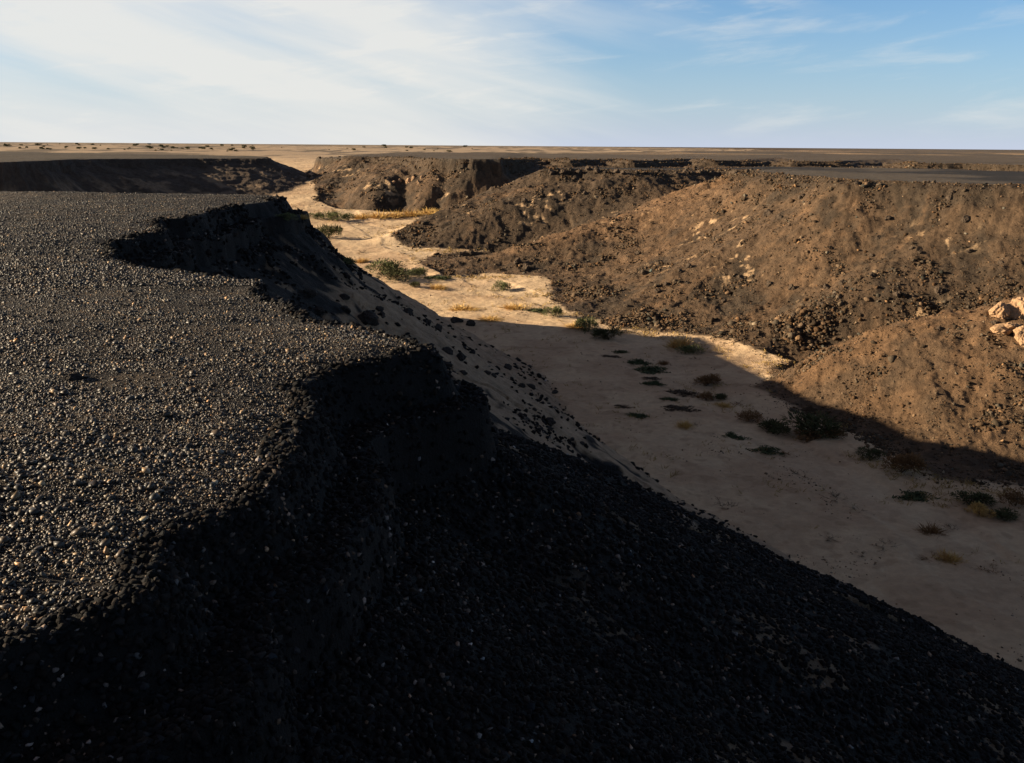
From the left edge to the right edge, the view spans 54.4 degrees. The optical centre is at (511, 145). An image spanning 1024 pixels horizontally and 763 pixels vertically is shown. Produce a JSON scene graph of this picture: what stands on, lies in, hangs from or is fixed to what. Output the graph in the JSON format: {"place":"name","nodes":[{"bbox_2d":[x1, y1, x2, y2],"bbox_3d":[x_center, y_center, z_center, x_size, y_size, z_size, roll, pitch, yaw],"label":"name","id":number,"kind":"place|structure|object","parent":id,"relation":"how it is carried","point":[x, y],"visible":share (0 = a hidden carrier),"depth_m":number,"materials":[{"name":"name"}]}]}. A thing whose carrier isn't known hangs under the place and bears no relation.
{"place":"outdoors","nodes":[
{"label":"outdoors","id":0,"kind":"place"},
{"bbox_2d":[0,151,412,626],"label":"plateau","id":1,"kind":"structure","parent":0,"point":[14,157],"depth_m":9.26,"materials":[{"name":"gravel"}]},
{"bbox_2d":[64,372,83,380],"bbox_3d":[-3.688,1.960,8.398,0.160,0.104,0.171,6,-2,-1],"label":"stone","id":2,"kind":"object","parent":1,"relation":"on","point":[74,376],"visible":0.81,"depth_m":8.35,"materials":[{"name":"stone"}]},
{"bbox_2d":[0,142,755,161],"bbox_3d":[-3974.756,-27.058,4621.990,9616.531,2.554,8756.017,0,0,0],"label":"distant plain","id":3,"kind":"structure","parent":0,"point":[296,152],"depth_m":722.14,"materials":[{"name":"sand"}]},
{"bbox_2d":[0,157,1023,762],"bbox_3d":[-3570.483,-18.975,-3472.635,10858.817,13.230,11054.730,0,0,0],"label":"hillside","id":4,"kind":"structure","parent":0,"point":[266,175],"depth_m":8.88,"materials":[{"name":"gravel"}]},
{"bbox_2d":[0,191,418,632],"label":"gravel","id":5,"kind":"structure","parent":4,"relation":"on","point":[125,280],"depth_m":8.10,"materials":[{"name":"gravel"}]},
{"bbox_2d":[275,213,298,220],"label":"shrub","id":6,"kind":"object","parent":4,"relation":"on","point":[290,215],"visible":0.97,"depth_m":35.35,"materials":[{"name":"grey plant"}]},
{"bbox_2d":[299,214,313,218],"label":"grass tussock","id":7,"kind":"object","parent":4,"relation":"on","point":[303,216],"depth_m":37.21,"materials":[{"name":"plant"}]},
{"bbox_2d":[339,293,349,299],"bbox_3d":[-5.523,5.023,32.874,0.364,0.283,0.342,5,4,-11],"label":"rock","id":8,"kind":"object","parent":4,"relation":"on","point":[343,296],"visible":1,"depth_m":32.80,"materials":[{"name":"stone"}]},
{"bbox_2d":[341,305,350,313],"bbox_3d":[-5.318,5.235,31.654,0.394,0.307,0.371,0,3,40],"label":"rock","id":9,"kind":"object","parent":4,"relation":"on","point":[346,309],"visible":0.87,"depth_m":31.58,"materials":[{"name":"stone"}]},
{"bbox_2d":[343,256,356,264],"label":"shrub","id":10,"kind":"object","parent":4,"relation":"on","point":[349,260],"visible":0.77,"depth_m":39.39,"materials":[{"name":"green plant"}]},
{"bbox_2d":[357,310,378,325],"bbox_3d":[-4.701,5.685,32.311,0.806,0.681,0.634,0,0,-9],"label":"rock","id":11,"kind":"object","parent":4,"relation":"on","point":[369,317],"visible":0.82,"depth_m":32.20,"materials":[{"name":"stone"}]},
{"bbox_2d":[375,306,383,311],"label":"rock","id":12,"kind":"object","parent":4,"relation":"on","point":[379,308],"visible":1,"depth_m":33.79,"materials":[{"name":"stone"}]},
{"bbox_2d":[403,308,411,315],"bbox_3d":[-3.759,5.995,35.752,0.337,0.326,0.321,0,0,13],"label":"rock","id":13,"kind":"object","parent":4,"relation":"on","point":[408,311],"visible":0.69,"depth_m":35.68,"materials":[{"name":"stone"}]},
{"bbox_2d":[434,323,441,331],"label":"rock","id":14,"kind":"object","parent":4,"relation":"on","point":[438,327],"visible":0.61,"depth_m":41.39,"materials":[{"name":"stone"}]},
{"bbox_2d":[442,346,452,354],"bbox_3d":[-2.229,7.052,34.087,0.401,0.336,0.387,0,0,12],"label":"rock","id":15,"kind":"object","parent":4,"relation":"on","point":[448,350],"visible":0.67,"depth_m":34.00,"materials":[{"name":"stone"}]},
{"bbox_2d":[456,352,466,360],"bbox_3d":[-1.774,7.311,34.333,0.371,0.378,0.395,0,0,39],"label":"rock","id":16,"kind":"object","parent":4,"relation":"on","point":[460,356],"visible":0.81,"depth_m":34.23,"materials":[{"name":"stone"}]},
{"bbox_2d":[504,363,511,369],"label":"rock","id":17,"kind":"object","parent":4,"relation":"on","point":[507,366],"visible":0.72,"depth_m":54.48,"materials":[{"name":"stone"}]},
{"bbox_2d":[0,194,1023,762],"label":"rubble","id":18,"kind":"object","parent":4,"relation":"on","point":[368,666],"visible":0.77,"depth_m":7.25,"materials":[{"name":"gravel"}]},
{"bbox_2d":[527,383,535,389],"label":"rock","id":19,"kind":"object","parent":4,"relation":"on","point":[532,386],"visible":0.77,"depth_m":52.88,"materials":[{"name":"stone"}]},
{"bbox_2d":[544,417,555,426],"bbox_3d":[1.254,9.100,32.819,0.305,0.276,0.366,0,0,-27],"label":"rock","id":20,"kind":"object","parent":4,"relation":"on","point":[550,421],"visible":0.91,"depth_m":32.73,"materials":[{"name":"stone"}]},
{"bbox_2d":[0,0,1023,149],"label":"sky","id":21,"kind":"structure","parent":0,"point":[862,74],"materials":[{"name":"blue"}]},
{"bbox_2d":[269,162,1023,670],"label":"wadi floor","id":22,"kind":"structure","parent":0,"point":[905,576],"depth_m":44.21,"materials":[{"name":"sand"}]},
{"bbox_2d":[309,212,324,218],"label":"shrub","id":23,"kind":"object","parent":22,"relation":"on","point":[317,215],"visible":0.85,"depth_m":129.77,"materials":[{"name":"green plant"}]},
{"bbox_2d":[314,223,343,237],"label":"shrub","id":24,"kind":"object","parent":22,"relation":"on","point":[325,230],"visible":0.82,"depth_m":114.27,"materials":[{"name":"green plant"}]},
{"bbox_2d":[321,211,343,220],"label":"shrub","id":25,"kind":"object","parent":22,"relation":"on","point":[331,215],"visible":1,"depth_m":127.92,"materials":[{"name":"green plant"}]},
{"bbox_2d":[339,212,354,219],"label":"shrub","id":26,"kind":"object","parent":22,"relation":"on","point":[347,216],"visible":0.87,"depth_m":129.82,"materials":[{"name":"green plant"}]},
{"bbox_2d":[351,212,372,218],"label":"grass tussock","id":27,"kind":"object","parent":22,"relation":"on","point":[364,216],"depth_m":131.41,"materials":[{"name":"plant"}]},
{"bbox_2d":[356,257,369,263],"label":"grass tussock","id":28,"kind":"object","parent":22,"relation":"on","point":[361,260],"depth_m":99.61,"materials":[{"name":"plant"}]},
{"bbox_2d":[367,211,394,218],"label":"grass tussock","id":29,"kind":"object","parent":22,"relation":"on","point":[381,215],"depth_m":130.96,"materials":[{"name":"plant"}]},
{"bbox_2d":[363,257,406,272],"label":"shrub","id":30,"kind":"object","parent":22,"relation":"on","point":[387,264],"visible":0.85,"depth_m":93.67,"materials":[{"name":"green plant"}]},
{"bbox_2d":[375,266,413,282],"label":"shrub","id":31,"kind":"object","parent":22,"relation":"on","point":[396,274],"visible":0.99,"depth_m":89.28,"materials":[{"name":"green plant"}]},
{"bbox_2d":[388,210,409,217],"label":"grass tussock","id":32,"kind":"object","parent":22,"relation":"on","point":[395,215],"depth_m":131.79,"materials":[{"name":"plant"}]},
{"bbox_2d":[397,208,426,216],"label":"grass tussock","id":33,"kind":"object","parent":22,"relation":"on","point":[411,214],"depth_m":132.79,"materials":[{"name":"plant"}]},
{"bbox_2d":[410,281,419,287],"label":"shrub","id":34,"kind":"object","parent":22,"relation":"on","point":[413,284],"visible":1,"depth_m":85.77,"materials":[{"name":"green plant"}]},
{"bbox_2d":[407,266,427,276],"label":"shrub","id":35,"kind":"object","parent":22,"relation":"on","point":[419,271],"visible":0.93,"depth_m":91.64,"materials":[{"name":"green plant"}]},
{"bbox_2d":[416,207,438,214],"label":"grass tussock","id":36,"kind":"object","parent":22,"relation":"on","point":[427,212],"depth_m":120.38,"materials":[{"name":"plant"}]},
{"bbox_2d":[422,275,450,279],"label":"creeping plant","id":37,"kind":"object","parent":22,"relation":"on","point":[438,277],"visible":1,"depth_m":90.70,"materials":[{"name":"plant"}]},
{"bbox_2d":[428,283,449,289],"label":"grass tussock","id":38,"kind":"object","parent":22,"relation":"on","point":[439,287],"depth_m":85.71,"materials":[{"name":"plant"}]},
{"bbox_2d":[450,316,463,322],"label":"rock","id":39,"kind":"object","parent":22,"relation":"on","point":[453,319],"visible":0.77,"depth_m":72.76,"materials":[{"name":"stone"}]},
{"bbox_2d":[448,303,481,311],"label":"grass tussock","id":40,"kind":"object","parent":22,"relation":"on","point":[457,307],"depth_m":77.07,"materials":[{"name":"plant"}]},
{"bbox_2d":[466,319,475,325],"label":"rock","id":41,"kind":"object","parent":22,"relation":"on","point":[469,322],"visible":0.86,"depth_m":71.74,"materials":[{"name":"stone"}]},
{"bbox_2d":[463,315,504,322],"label":"grass tussock","id":42,"kind":"object","parent":22,"relation":"on","point":[491,319],"depth_m":73.83,"materials":[{"name":"plant"}]},
{"bbox_2d":[492,279,511,290],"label":"shrub","id":43,"kind":"object","parent":22,"relation":"on","point":[504,286],"visible":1,"depth_m":86.04,"materials":[{"name":"green plant"}]},
{"bbox_2d":[496,303,531,309],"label":"grass tussock","id":44,"kind":"object","parent":22,"relation":"on","point":[512,307],"depth_m":77.47,"materials":[{"name":"plant"}]},
{"bbox_2d":[522,308,546,312],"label":"creeping plant","id":45,"kind":"object","parent":22,"relation":"on","point":[536,309],"visible":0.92,"depth_m":76.64,"materials":[{"name":"plant"}]},
{"bbox_2d":[541,305,563,316],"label":"shrub","id":46,"kind":"object","parent":22,"relation":"on","point":[557,310],"visible":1,"depth_m":74.88,"materials":[{"name":"green plant"}]},
{"bbox_2d":[561,322,586,330],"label":"grass tussock","id":47,"kind":"object","parent":22,"relation":"on","point":[571,325],"depth_m":71.44,"materials":[{"name":"plant"}]},
{"bbox_2d":[574,316,599,333],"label":"shrub","id":48,"kind":"object","parent":22,"relation":"on","point":[587,324],"visible":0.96,"depth_m":70.40,"materials":[{"name":"green plant"}]},
{"bbox_2d":[589,327,622,339],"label":"shrub","id":49,"kind":"object","parent":22,"relation":"on","point":[603,333],"visible":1,"depth_m":68.07,"materials":[{"name":"green plant"}]},
{"bbox_2d":[600,355,621,357],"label":"creeping plant","id":50,"kind":"object","parent":22,"relation":"on","point":[613,356],"visible":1,"depth_m":63.04,"materials":[{"name":"plant"}]},
{"bbox_2d":[611,349,626,353],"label":"creeping plant","id":51,"kind":"object","parent":22,"relation":"on","point":[620,351],"visible":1,"depth_m":64.40,"materials":[{"name":"plant"}]},
{"bbox_2d":[613,404,634,408],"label":"creeping plant","id":52,"kind":"object","parent":22,"relation":"on","point":[625,406],"visible":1,"depth_m":52.43,"materials":[{"name":"plant"}]},
{"bbox_2d":[625,412,648,418],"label":"creeping plant","id":53,"kind":"object","parent":22,"relation":"on","point":[638,415],"visible":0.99,"depth_m":50.78,"materials":[{"name":"plant"}]},
{"bbox_2d":[623,358,651,364],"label":"creeping plant","id":54,"kind":"object","parent":22,"relation":"on","point":[636,361],"visible":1,"depth_m":61.72,"materials":[{"name":"plant"}]},
{"bbox_2d":[642,376,661,380],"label":"creeping plant","id":55,"kind":"object","parent":22,"relation":"on","point":[652,378],"visible":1,"depth_m":57.82,"materials":[{"name":"plant"}]},
{"bbox_2d":[634,365,670,374],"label":"creeping plant","id":56,"kind":"object","parent":22,"relation":"on","point":[649,369],"visible":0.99,"depth_m":60.08,"materials":[{"name":"plant"}]},
{"bbox_2d":[639,380,665,385],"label":"creeping plant","id":57,"kind":"object","parent":22,"relation":"on","point":[656,382],"visible":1,"depth_m":56.73,"materials":[{"name":"plant"}]},
{"bbox_2d":[290,201,1023,661],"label":"pebbles","id":58,"kind":"object","parent":22,"relation":"on","point":[766,473],"visible":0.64,"depth_m":42.56,"materials":[{"name":"stone"}]},
{"bbox_2d":[291,204,1023,562],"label":"dry grass","id":59,"kind":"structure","parent":22,"relation":"on","point":[913,480],"depth_m":55.01,"materials":[{"name":"plant"}]},
{"bbox_2d":[657,359,669,364],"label":"grass tussock","id":60,"kind":"object","parent":22,"relation":"on","point":[663,362],"depth_m":61.61,"materials":[{"name":"plant"}]},
{"bbox_2d":[658,397,679,400],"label":"creeping plant","id":61,"kind":"object","parent":22,"relation":"on","point":[669,398],"visible":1,"depth_m":53.75,"materials":[{"name":"plant"}]},
{"bbox_2d":[657,332,699,348],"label":"grass tussock","id":62,"kind":"object","parent":22,"relation":"on","point":[675,344],"depth_m":65.82,"materials":[{"name":"plant"}]},
{"bbox_2d":[661,404,700,411],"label":"creeping plant","id":63,"kind":"object","parent":22,"relation":"on","point":[679,408],"visible":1,"depth_m":51.83,"materials":[{"name":"plant"}]},
{"bbox_2d":[663,389,701,397],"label":"creeping plant","id":64,"kind":"object","parent":22,"relation":"on","point":[680,392],"visible":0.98,"depth_m":55.02,"materials":[{"name":"plant"}]},
{"bbox_2d":[675,419,694,429],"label":"grass tussock","id":65,"kind":"object","parent":22,"relation":"on","point":[685,424],"depth_m":48.78,"materials":[{"name":"plant"}]},
{"bbox_2d":[674,344,706,354],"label":"shrub","id":66,"kind":"object","parent":22,"relation":"on","point":[690,348],"visible":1,"depth_m":64.00,"materials":[{"name":"green plant"}]},
{"bbox_2d":[697,391,713,400],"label":"shrub","id":67,"kind":"object","parent":22,"relation":"on","point":[707,396],"visible":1,"depth_m":53.87,"materials":[{"name":"brown plant"}]},
{"bbox_2d":[693,373,722,385],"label":"shrub","id":68,"kind":"object","parent":22,"relation":"on","point":[709,378],"visible":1,"depth_m":56.60,"materials":[{"name":"brown plant"}]},
{"bbox_2d":[713,393,727,399],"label":"shrub","id":69,"kind":"object","parent":22,"relation":"on","point":[720,396],"visible":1,"depth_m":53.90,"materials":[{"name":"green plant"}]},
{"bbox_2d":[715,400,733,408],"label":"grass tussock","id":70,"kind":"object","parent":22,"relation":"on","point":[726,405],"depth_m":52.59,"materials":[{"name":"plant"}]},
{"bbox_2d":[711,496,738,508],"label":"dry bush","id":71,"kind":"object","parent":22,"relation":"on","point":[724,504],"visible":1,"depth_m":39.26,"materials":[{"name":"plant"}]},
{"bbox_2d":[713,431,752,439],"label":"creeping plant","id":72,"kind":"object","parent":22,"relation":"on","point":[731,435],"visible":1,"depth_m":47.62,"materials":[{"name":"plant"}]},
{"bbox_2d":[735,409,763,421],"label":"shrub","id":73,"kind":"object","parent":22,"relation":"on","point":[746,415],"visible":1,"depth_m":50.12,"materials":[{"name":"brown plant"}]},
{"bbox_2d":[745,445,785,455],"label":"creeping plant","id":74,"kind":"object","parent":22,"relation":"on","point":[768,450],"visible":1,"depth_m":45.84,"materials":[{"name":"plant"}]},
{"bbox_2d":[756,418,791,434],"bbox_3d":[12.866,13.688,48.416,1.400,0.723,2.324,0,0,-26],"label":"shrub","id":75,"kind":"object","parent":22,"relation":"on","point":[773,425],"visible":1,"depth_m":48.30,"materials":[{"name":"green plant"}]},
{"bbox_2d":[793,427,823,442],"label":"shrub","id":76,"kind":"object","parent":22,"relation":"on","point":[808,435],"visible":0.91,"depth_m":47.16,"materials":[{"name":"green plant"}]},
{"bbox_2d":[781,410,844,438],"bbox_3d":[14.494,13.410,47.988,3.337,1.293,2.321,0,0,29],"label":"shrub","id":77,"kind":"object","parent":22,"relation":"on","point":[810,421],"visible":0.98,"depth_m":47.70,"materials":[{"name":"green plant"}]},
{"bbox_2d":[821,490,846,500],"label":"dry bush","id":78,"kind":"object","parent":22,"relation":"on","point":[835,496],"visible":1,"depth_m":40.07,"materials":[{"name":"plant"}]},
{"bbox_2d":[822,427,846,439],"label":"shrub","id":79,"kind":"object","parent":22,"relation":"on","point":[834,431],"visible":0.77,"depth_m":47.16,"materials":[{"name":"green plant"}]},
{"bbox_2d":[855,446,886,461],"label":"shrub","id":80,"kind":"object","parent":22,"relation":"on","point":[870,453],"visible":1,"depth_m":44.66,"materials":[{"name":"green plant"}]},
{"bbox_2d":[880,452,928,472],"bbox_3d":[16.855,13.610,42.807,2.055,0.994,1.597,0,0,19],"label":"shrub","id":81,"kind":"object","parent":22,"relation":"on","point":[909,462],"visible":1,"depth_m":42.59,"materials":[{"name":"brown plant"}]},
{"bbox_2d":[892,488,941,501],"bbox_3d":[16.415,14.182,40.350,1.952,0.274,1.343,0,0,22],"label":"creeping plant","id":82,"kind":"object","parent":22,"relation":"on","point":[916,495],"visible":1,"depth_m":40.24,"materials":[{"name":"plant"}]},
{"bbox_2d":[913,550,946,561],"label":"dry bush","id":83,"kind":"object","parent":22,"relation":"on","point":[932,556],"visible":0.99,"depth_m":34.95,"materials":[{"name":"plant"}]},
{"bbox_2d":[915,521,949,537],"bbox_3d":[15.514,14.193,37.006,1.709,0.556,1.603,0,0,21],"label":"grass tussock","id":84,"kind":"object","parent":22,"relation":"on","point":[933,530],"depth_m":36.92,"materials":[{"name":"plant"}]},
{"bbox_2d":[931,548,968,564],"bbox_3d":[15.304,14.352,34.953,1.318,0.580,1.350,0,0,-25],"label":"grass tussock","id":85,"kind":"object","parent":22,"relation":"on","point":[949,559],"depth_m":34.91,"materials":[{"name":"plant"}]},
{"bbox_2d":[948,490,999,506],"bbox_3d":[18.324,13.978,39.422,1.934,0.594,1.290,0,0,-4],"label":"shrub","id":86,"kind":"object","parent":22,"relation":"on","point":[977,496],"visible":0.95,"depth_m":39.39,"materials":[{"name":"green plant"}]},
{"bbox_2d":[965,501,995,517],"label":"shrub","id":87,"kind":"object","parent":22,"relation":"on","point":[981,511],"visible":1,"depth_m":38.37,"materials":[{"name":"yellow plant"}]},
{"bbox_2d":[971,560,999,573],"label":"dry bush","id":88,"kind":"object","parent":22,"relation":"on","point":[988,569],"visible":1,"depth_m":34.05,"materials":[{"name":"plant"}]},
{"bbox_2d":[985,506,1020,521],"bbox_3d":[18.797,14.133,38.252,1.399,0.390,1.399,0,0,34],"label":"shrub","id":89,"kind":"object","parent":22,"relation":"on","point":[1005,513],"visible":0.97,"depth_m":38.09,"materials":[{"name":"green plant"}]},
{"bbox_2d":[995,487,1023,508],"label":"shrub","id":90,"kind":"object","parent":22,"relation":"on","point":[1016,497],"visible":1,"depth_m":39.10,"materials":[{"name":"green plant"}]},
{"bbox_2d":[307,147,1023,486],"bbox_3d":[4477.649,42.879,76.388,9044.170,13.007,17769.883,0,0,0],"label":"opposite hillside","id":91,"kind":"structure","parent":0,"point":[492,171],"depth_m":78.58,"materials":[{"name":"soil"}]},
{"bbox_2d":[514,258,521,263],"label":"boulder","id":92,"kind":"object","parent":91,"relation":"on","point":[517,261],"visible":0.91,"depth_m":96.44,"materials":[{"name":"stone"}]},
{"bbox_2d":[522,264,529,269],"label":"boulder","id":93,"kind":"object","parent":91,"relation":"on","point":[526,266],"visible":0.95,"depth_m":95.11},
{"bbox_2d":[306,156,1023,491],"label":"rubble","id":94,"kind":"object","parent":91,"relation":"on","point":[776,322],"visible":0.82,"depth_m":72.78,"materials":[{"name":"stone"}]},
{"bbox_2d":[685,263,692,267],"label":"boulder","id":95,"kind":"object","parent":91,"relation":"on","point":[688,265],"visible":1,"depth_m":82.47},
{"bbox_2d":[737,274,744,279],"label":"boulder","id":96,"kind":"object","parent":91,"relation":"on","point":[739,276],"visible":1,"depth_m":79.29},
{"bbox_2d":[763,209,772,216],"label":"boulder","id":97,"kind":"object","parent":91,"relation":"on","point":[767,212],"visible":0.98,"depth_m":89.24,"materials":[{"name":"stone"}]},
{"bbox_2d":[788,284,794,289],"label":"boulder","id":98,"kind":"object","parent":91,"relation":"on","point":[791,287],"visible":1,"depth_m":75.19,"materials":[{"name":"stone"}]},
{"bbox_2d":[798,193,804,199],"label":"boulder","id":99,"kind":"object","parent":91,"relation":"on","point":[801,196],"visible":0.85,"depth_m":87.32,"materials":[{"name":"stone"}]},
{"bbox_2d":[823,283,830,289],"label":"boulder","id":100,"kind":"object","parent":91,"relation":"on","point":[827,286],"visible":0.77,"depth_m":73.10,"materials":[{"name":"stone"}]},
{"bbox_2d":[893,291,900,297],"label":"boulder","id":101,"kind":"object","parent":91,"relation":"on","point":[898,294],"visible":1,"depth_m":67.87,"materials":[{"name":"stone"}]},
{"bbox_2d":[934,286,941,294],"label":"boulder","id":102,"kind":"object","parent":91,"relation":"on","point":[938,290],"visible":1,"depth_m":67.85,"materials":[{"name":"stone"}]},
{"bbox_2d":[945,195,952,200],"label":"boulder","id":103,"kind":"object","parent":91,"relation":"on","point":[949,197],"visible":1,"depth_m":77.16,"materials":[{"name":"stone"}]},
{"bbox_2d":[961,215,969,222],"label":"boulder","id":104,"kind":"object","parent":91,"relation":"on","point":[965,218],"visible":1,"depth_m":74.67,"materials":[{"name":"stone"}]},
{"bbox_2d":[989,301,1010,318],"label":"limestone block","id":105,"kind":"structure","parent":91,"relation":"on","point":[1001,309],"depth_m":53.92,"materials":[{"name":"stone"}]},
{"bbox_2d":[990,322,1021,334],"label":"limestone block","id":106,"kind":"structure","parent":91,"relation":"on","point":[1007,328],"depth_m":52.51,"materials":[{"name":"stone"}]},
{"bbox_2d":[1006,297,1023,319],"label":"limestone block","id":107,"kind":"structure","parent":91,"relation":"on","point":[1015,306],"depth_m":53.98,"materials":[{"name":"stone"}]},
{"bbox_2d":[1013,325,1023,346],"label":"limestone block","id":108,"kind":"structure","parent":91,"relation":"on","point":[1018,335],"depth_m":51.91,"materials":[{"name":"stone"}]},
{"bbox_2d":[316,147,1023,184],"bbox_3d":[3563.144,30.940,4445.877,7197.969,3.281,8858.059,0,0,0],"label":"opposite plateau","id":109,"kind":"structure","parent":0,"point":[985,156],"depth_m":211.42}
]}

